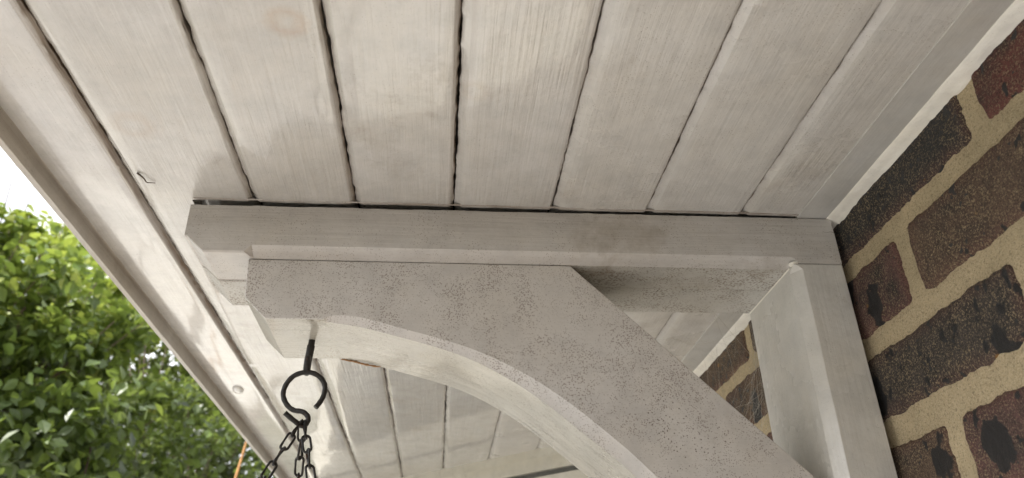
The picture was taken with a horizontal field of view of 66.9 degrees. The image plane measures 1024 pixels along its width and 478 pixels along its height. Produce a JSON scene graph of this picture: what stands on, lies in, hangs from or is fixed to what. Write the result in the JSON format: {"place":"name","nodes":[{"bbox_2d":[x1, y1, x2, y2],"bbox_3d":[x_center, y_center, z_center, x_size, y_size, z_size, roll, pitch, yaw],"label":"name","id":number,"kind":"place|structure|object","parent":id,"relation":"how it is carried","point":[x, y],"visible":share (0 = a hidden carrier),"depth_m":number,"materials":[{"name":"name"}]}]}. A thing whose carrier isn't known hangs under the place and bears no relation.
{"place":"outdoors","nodes":[
{"label":"outdoors","id":0,"kind":"place"},
{"bbox_2d":[0,155,169,477],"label":"broadleaf tree","id":1,"kind":"object","parent":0,"point":[34,434],"visible":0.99,"depth_m":4.03,"materials":[{"name":"green plant"}]},
{"bbox_2d":[13,221,234,477],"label":"broadleaf tree","id":2,"kind":"object","parent":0,"point":[165,465],"visible":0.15,"depth_m":4.58,"materials":[{"name":"green plant"}]},
{"bbox_2d":[0,147,272,477],"label":"sky","id":3,"kind":"structure","parent":0,"point":[21,188],"materials":[{"name":"white"}]},
{"label":"path","id":4,"kind":"structure","parent":0,"visible":0},
{"bbox_2d":[84,447,91,473],"bbox_3d":[-1.856,1.985,2.918,0.031,2.830,0.976,14,-33,-26],"label":"bare stem","id":5,"kind":"object","parent":4,"relation":"on","point":[87,462],"visible":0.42,"depth_m":3.81,"materials":[{"name":"green plant"}]},
{"bbox_2d":[234,441,246,477],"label":"bare stem","id":6,"kind":"object","parent":4,"relation":"on","point":[240,461],"visible":0.95,"depth_m":3.58,"materials":[{"name":"orange plant"}]},
{"label":"ground","id":7,"kind":"structure","parent":0,"visible":0},
{"bbox_2d":[2,233,271,477],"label":"tall hedge","id":8,"kind":"object","parent":7,"relation":"on","point":[175,368],"visible":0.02,"depth_m":9.53,"materials":[{"name":"green plant"}]},
{"bbox_2d":[5,216,275,477],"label":"leaved tree","id":9,"kind":"object","parent":7,"relation":"on","point":[194,396],"visible":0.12,"depth_m":6.91,"materials":[{"name":"green plant"}]},
{"bbox_2d":[699,19,1023,477],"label":"brick wall","id":10,"kind":"structure","parent":7,"relation":"on","point":[928,230],"depth_m":0.61,"materials":[{"name":"brown brick"}]},
{"bbox_2d":[402,446,588,477],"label":"bay window","id":11,"kind":"structure","parent":10,"relation":"attached to","point":[548,462],"depth_m":1.62,"materials":[{"name":"paint"}]},
{"bbox_2d":[536,469,588,477],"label":"window frame","id":12,"kind":"structure","parent":11,"relation":"in","point":[575,473],"depth_m":1.54,"materials":[{"name":"paint"}]},
{"bbox_2d":[0,0,1023,477],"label":"porch canopy","id":13,"kind":"object","parent":10,"relation":"attached to","point":[132,132],"visible":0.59,"depth_m":0.64,"materials":[{"name":"paint"}]},
{"bbox_2d":[185,204,897,477],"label":"gallows bracket","id":14,"kind":"object","parent":10,"relation":"attached to","point":[524,319],"visible":1,"depth_m":0.72,"materials":[{"name":"paint"}]},
{"bbox_2d":[303,339,314,375],"bbox_3d":[-0.192,0.107,0.729,0.009,0.046,0.023,1,-29,-5],"label":"screw hook","id":15,"kind":"object","parent":14,"relation":"attached to","point":[309,355],"visible":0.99,"depth_m":0.73,"materials":[{"name":"black metal"}]},
{"bbox_2d":[280,370,327,428],"bbox_3d":[-0.190,0.144,0.702,0.042,0.054,0.015,1,-29,-5],"label":"hook","id":16,"kind":"object","parent":15,"relation":"hanging from","point":[292,409],"visible":1,"depth_m":0.70,"materials":[{"name":"black metal"}]},
{"bbox_2d":[260,419,303,477],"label":"hanging chain","id":17,"kind":"object","parent":16,"relation":"hanging from","point":[283,449],"visible":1,"depth_m":0.66,"materials":[{"name":"black metal"}]},
{"bbox_2d":[294,422,306,477],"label":"hanging chain","id":18,"kind":"object","parent":16,"relation":"hanging from","point":[298,458],"visible":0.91,"depth_m":0.70,"materials":[{"name":"black metal"}]},
{"bbox_2d":[301,420,316,477],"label":"hanging chain","id":19,"kind":"object","parent":16,"relation":"hanging from","point":[309,465],"visible":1,"depth_m":0.67,"materials":[{"name":"black metal"}]},
{"bbox_2d":[659,313,769,432],"bbox_3d":[0.251,0.211,0.987,0.109,0.205,0.338,1,-29,-5],"label":"cobweb","id":20,"kind":"object","parent":10,"relation":"attached to","point":[740,370],"visible":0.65,"depth_m":0.94,"materials":[{"name":"beige"}]}
]}

